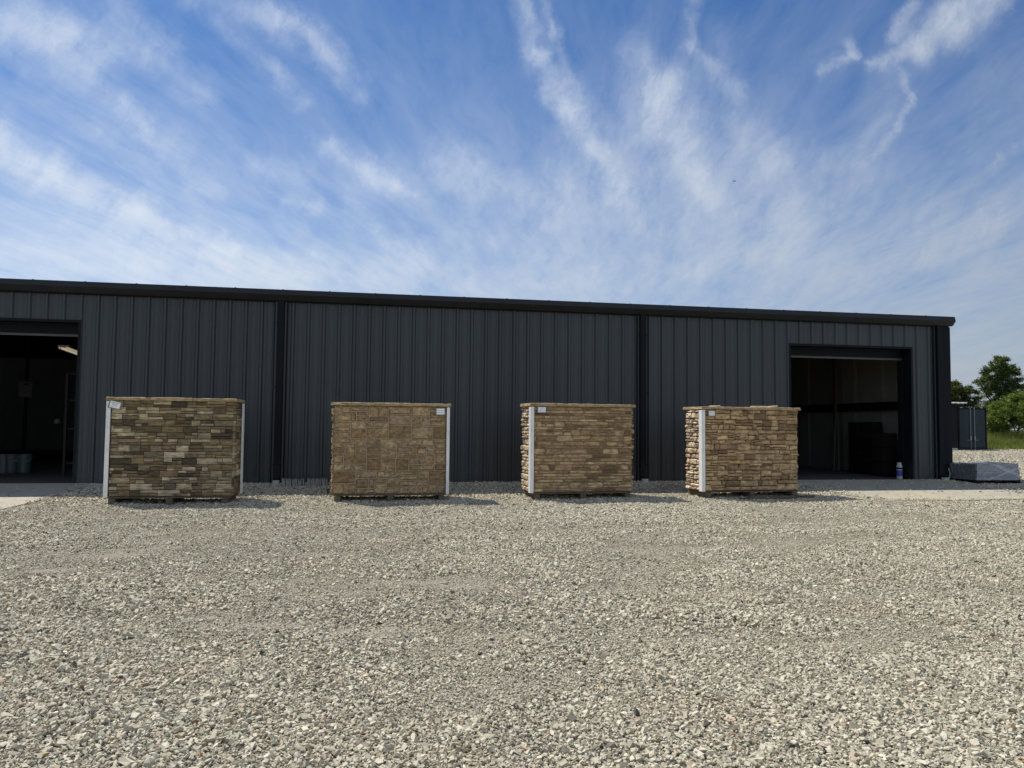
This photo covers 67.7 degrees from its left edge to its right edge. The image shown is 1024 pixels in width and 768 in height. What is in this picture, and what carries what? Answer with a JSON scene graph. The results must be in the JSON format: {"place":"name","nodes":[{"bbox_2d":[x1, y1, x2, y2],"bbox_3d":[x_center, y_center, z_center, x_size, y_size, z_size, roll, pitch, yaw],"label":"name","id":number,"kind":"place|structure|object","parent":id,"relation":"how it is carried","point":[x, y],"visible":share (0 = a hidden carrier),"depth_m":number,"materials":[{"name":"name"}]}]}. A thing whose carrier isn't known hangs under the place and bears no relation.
{"place":"outdoors","nodes":[
{"label":"outdoors","id":0,"kind":"place"},
{"bbox_2d":[0,483,92,509],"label":"concrete apron","id":1,"kind":"object","parent":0,"point":[22,493],"visible":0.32,"depth_m":13.38,"materials":[{"name":"beige concrete"}]},
{"bbox_2d":[62,373,75,475],"bbox_3d":[-9.201,0.902,17.061,1.250,2.240,0.650,1,-3,-11],"label":"storage rack","id":2,"kind":"object","parent":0,"point":[64,462],"visible":0.25,"depth_m":16.65,"materials":[{"name":"metal"}]},
{"bbox_2d":[0,450,895,482],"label":"shop floor","id":3,"kind":"structure","parent":0,"point":[46,466],"depth_m":19.09,"materials":[{"name":"concrete"}]},
{"bbox_2d":[0,454,4,472],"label":"bucket","id":4,"kind":"object","parent":3,"relation":"on","point":[2,463],"visible":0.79,"depth_m":17.25,"materials":[{"name":"plastic"}]},
{"bbox_2d":[5,454,16,472],"bbox_3d":[-11.412,1.811,17.410,0.336,0.420,0.329,1,-3,-11],"label":"bucket","id":5,"kind":"object","parent":3,"relation":"on","point":[10,463],"visible":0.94,"depth_m":17.28,"materials":[{"name":"plastic"}]},
{"bbox_2d":[16,454,32,472],"bbox_3d":[-11.148,1.816,17.460,0.336,0.420,0.329,1,-3,-11],"label":"bucket","id":6,"kind":"object","parent":3,"relation":"on","point":[24,463],"visible":1,"depth_m":17.34,"materials":[{"name":"plastic"}]},
{"bbox_2d":[833,413,835,470],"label":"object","id":7,"kind":"object","parent":3,"relation":"on","point":[834,443],"visible":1,"depth_m":21.26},
{"bbox_2d":[837,413,839,470],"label":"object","id":8,"kind":"object","parent":3,"relation":"on","point":[838,445],"visible":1,"depth_m":21.25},
{"bbox_2d":[848,422,866,472],"bbox_3d":[9.379,1.710,20.566,0.407,1.352,0.462,1,-3,-11],"label":"storage crate","id":9,"kind":"object","parent":3,"relation":"on","point":[855,444],"visible":0.67,"depth_m":20.45,"materials":[{"name":"black"}]},
{"bbox_2d":[862,422,882,474],"bbox_3d":[9.420,1.674,19.964,0.300,1.360,0.462,1,-3,-11],"label":"storage crate","id":10,"kind":"object","parent":3,"relation":"on","point":[868,428],"visible":0.46,"depth_m":19.91,"materials":[{"name":"black"}]},
{"bbox_2d":[871,433,896,476],"bbox_3d":[9.350,1.774,19.182,0.400,1.074,0.462,1,-3,-11],"label":"storage crate","id":11,"kind":"object","parent":3,"relation":"on","point":[885,459],"visible":0.91,"depth_m":18.99,"materials":[{"name":"black"}]},
{"bbox_2d":[896,462,902,478],"bbox_3d":[9.159,2.052,18.062,0.135,0.390,0.135,1,-3,-11],"label":"bottle","id":12,"kind":"object","parent":3,"relation":"on","point":[899,472],"visible":0.92,"depth_m":18.02,"materials":[{"name":"blue plastic"}]},
{"bbox_2d":[0,450,1023,767],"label":"gravel yard","id":13,"kind":"structure","parent":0,"point":[478,584],"depth_m":5.08,"materials":[{"name":"grey gravel"}]},
{"bbox_2d":[93,483,102,486],"bbox_3d":[-7.604,1.897,14.308,0.400,0.060,0.240,1,-3,-15],"label":"concrete paver","id":14,"kind":"object","parent":13,"relation":"on","point":[98,484],"visible":0.26,"depth_m":14.18,"materials":[{"name":"grey concrete"}]},
{"bbox_2d":[107,493,237,504],"bbox_3d":[-5.554,1.887,12.587,1.880,0.124,0.730,1,-3,-10],"label":"wooden pallet","id":15,"kind":"object","parent":13,"relation":"on","point":[170,500],"visible":0.66,"depth_m":12.29,"materials":[{"name":"brown wood"}]},
{"bbox_2d":[103,397,244,497],"bbox_3d":[-5.548,1.033,12.643,1.998,1.600,0.764,1,-3,-10],"label":"stone display","id":16,"kind":"object","parent":15,"relation":"on","point":[164,446],"visible":1,"depth_m":12.32,"materials":[{"name":"brown stone"}]},
{"bbox_2d":[272,477,278,483],"bbox_3d":[-4.665,1.918,15.098,0.120,0.140,0.120,1,-3,-11],"label":"downspout shoe","id":17,"kind":"object","parent":13,"relation":"on","point":[275,480],"visible":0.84,"depth_m":15.04,"materials":[{"name":"plastic"}]},
{"bbox_2d":[333,493,446,501],"bbox_3d":[-2.134,1.952,13.319,1.920,0.124,0.730,1,-3,-11],"label":"wooden pallet","id":18,"kind":"object","parent":13,"relation":"on","point":[389,497],"visible":0.52,"depth_m":12.96,"materials":[{"name":"brown wood"}]},
{"bbox_2d":[330,402,451,493],"bbox_3d":[-2.129,1.118,13.376,2.038,1.562,0.760,1,-3,-11],"label":"stone display","id":19,"kind":"object","parent":18,"relation":"on","point":[389,448],"visible":1,"depth_m":13.05,"materials":[{"name":"brown stone"}]},
{"bbox_2d":[0,278,955,482],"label":"metal building","id":20,"kind":"structure","parent":13,"relation":"on","point":[288,366],"depth_m":16.23,"materials":[{"name":"metal"}]},
{"bbox_2d":[18,336,33,453],"bbox_3d":[-12.466,0.183,19.594,0.320,3.900,0.126,1,-3,-11],"label":"electrical panel","id":21,"kind":"object","parent":20,"relation":"attached to","point":[26,389],"visible":0.89,"depth_m":19.55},
{"bbox_2d":[0,322,77,336],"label":"roll up door","id":22,"kind":"structure","parent":20,"relation":"in","point":[6,328],"depth_m":14.87,"materials":[{"name":"metal"}]},
{"bbox_2d":[54,347,60,429],"bbox_3d":[-10.213,-0.134,17.229,0.150,2.360,0.150,1,-3,-11],"label":"chain","id":23,"kind":"object","parent":20,"relation":"hanging from","point":[57,421],"visible":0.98,"depth_m":17.18,"materials":[{"name":"black metal"}]},
{"bbox_2d":[58,337,76,354],"bbox_3d":[-11.194,-1.330,19.652,0.240,1.090,2.620,2,-3,-18],"label":"strip light","id":24,"kind":"object","parent":20,"relation":"hanging from","point":[69,348],"visible":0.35,"depth_m":18.75,"materials":[{"name":"white plastic"}]},
{"bbox_2d":[791,347,903,478],"bbox_3d":[7.817,0.583,18.189,3.310,3.375,0.380,1,-3,-11],"label":"door frame","id":25,"kind":"structure","parent":20,"relation":"in","point":[796,352],"depth_m":18.23,"materials":[{"name":"metal"}]},
{"bbox_2d":[524,490,631,499],"bbox_3d":[1.201,2.023,14.060,1.882,0.124,0.730,1,-3,-13],"label":"wooden pallet","id":26,"kind":"object","parent":13,"relation":"on","point":[580,495],"visible":0.61,"depth_m":13.73,"materials":[{"name":"brown wood"}]},
{"bbox_2d":[520,403,635,492],"bbox_3d":[1.203,1.170,14.118,2.041,1.600,0.761,1,-3,-13],"label":"stone display","id":27,"kind":"object","parent":26,"relation":"on","point":[577,447],"visible":1,"depth_m":13.79,"materials":[{"name":"brown stone"}]},
{"bbox_2d":[641,476,647,481],"bbox_3d":[2.876,2.063,16.522,0.120,0.140,0.120,1,-3,-11],"label":"downspout shoe","id":28,"kind":"object","parent":13,"relation":"on","point":[644,479],"visible":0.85,"depth_m":16.47,"materials":[{"name":"plastic"}]},
{"bbox_2d":[688,488,797,497],"bbox_3d":[4.411,2.075,14.626,1.974,0.124,0.730,1,-3,-14],"label":"wooden pallet","id":29,"kind":"object","parent":13,"relation":"on","point":[707,494],"visible":0.62,"depth_m":14.38,"materials":[{"name":"brown wood"}]},
{"bbox_2d":[683,406,800,491],"bbox_3d":[4.417,1.234,14.681,2.122,1.574,0.764,1,-3,-14],"label":"stone display","id":30,"kind":"object","parent":29,"relation":"on","point":[740,448],"visible":1,"depth_m":14.35,"materials":[{"name":"brown stone"}]},
{"bbox_2d":[739,497,796,498],"bbox_3d":[4.693,2.093,14.009,1.100,0.018,0.070,1,-3,-8],"label":"scrap board","id":31,"kind":"object","parent":13,"relation":"on","point":[772,498],"visible":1,"depth_m":14.01,"materials":[{"name":"brown wood"}]},
{"bbox_2d":[748,495,814,497],"bbox_3d":[5.014,2.095,14.197,1.340,0.033,0.100,1,-3,-13],"label":"scrap board","id":32,"kind":"object","parent":13,"relation":"on","point":[803,496],"visible":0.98,"depth_m":14.20,"materials":[{"name":"brown wood"}]},
{"bbox_2d":[942,468,949,479],"bbox_3d":[10.167,2.119,17.900,0.140,0.312,0.126,1,-3,-11],"label":"downspout shoe","id":33,"kind":"object","parent":13,"relation":"on","point":[944,477],"visible":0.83,"depth_m":17.85,"materials":[{"name":"plastic"}]},
{"bbox_2d":[952,406,957,449],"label":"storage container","id":34,"kind":"object","parent":13,"relation":"on","point":[954,430],"visible":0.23,"depth_m":47.48,"materials":[{"name":"metal"}]},
{"bbox_2d":[951,402,966,405],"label":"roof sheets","id":35,"kind":"object","parent":34,"relation":"on","point":[954,403],"visible":0.19,"depth_m":47.45,"materials":[{"name":"white metal"}]},
{"bbox_2d":[957,407,986,449],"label":"shipping container","id":36,"kind":"object","parent":13,"relation":"on","point":[972,427],"visible":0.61,"depth_m":48.18,"materials":[{"name":"metal"}]},
{"bbox_2d":[960,408,972,446],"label":"door","id":37,"kind":"structure","parent":36,"relation":"in","point":[966,434],"depth_m":48.11,"materials":[{"name":"grey metal"}]},
{"bbox_2d":[972,408,984,448],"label":"door","id":38,"kind":"structure","parent":36,"relation":"in","point":[978,416],"depth_m":48.27,"materials":[{"name":"grey metal"}]},
{"bbox_2d":[949,462,1020,483],"bbox_3d":[10.979,2.071,17.852,1.265,0.466,0.955,1,-3,-11],"label":"wrapped bundle","id":39,"kind":"object","parent":13,"relation":"on","point":[989,472],"visible":0.99,"depth_m":17.47,"materials":[{"name":"grey plastic"}]},
{"bbox_2d":[0,0,1023,429],"label":"sky","id":40,"kind":"structure","parent":0,"point":[555,150],"materials":[{"name":"blue"}]},
{"bbox_2d":[798,479,1023,500],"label":"concrete apron","id":41,"kind":"object","parent":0,"point":[874,491],"visible":0.61,"depth_m":15.85,"materials":[{"name":"beige concrete"}]},
{"label":"ground","id":42,"kind":"structure","parent":0,"visible":0},
{"bbox_2d":[951,379,982,406],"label":"leafy bush","id":43,"kind":"object","parent":42,"relation":"on","point":[960,393],"visible":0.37,"depth_m":59.21,"materials":[{"name":"green plant"}]},
{"bbox_2d":[973,394,986,405],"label":"bare sapling","id":44,"kind":"object","parent":42,"relation":"on","point":[980,400],"visible":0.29,"depth_m":62.18,"materials":[{"name":"plant"}]},
{"bbox_2d":[952,449,1023,479],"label":"gravel stones","id":45,"kind":"object","parent":42,"relation":"on","point":[993,455],"visible":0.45,"depth_m":36.68,"materials":[{"name":"gravel"}]},
{"bbox_2d":[974,400,1003,434],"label":"dark shrub","id":46,"kind":"object","parent":42,"relation":"on","point":[985,406],"visible":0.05,"depth_m":57.67,"materials":[{"name":"green plant"}]},
{"bbox_2d":[971,354,1023,405],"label":"tall tree","id":47,"kind":"object","parent":42,"relation":"on","point":[998,385],"visible":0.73,"depth_m":65.66,"materials":[{"name":"green plant"}]},
{"bbox_2d":[986,389,1023,436],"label":"shrub","id":48,"kind":"object","parent":42,"relation":"on","point":[1002,414],"visible":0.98,"depth_m":54.94,"materials":[{"name":"green plant"}]},
{"bbox_2d":[987,429,1023,449],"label":"meadow grass","id":49,"kind":"structure","parent":42,"relation":"on","point":[1002,440],"depth_m":52.67,"materials":[{"name":"green plant"}]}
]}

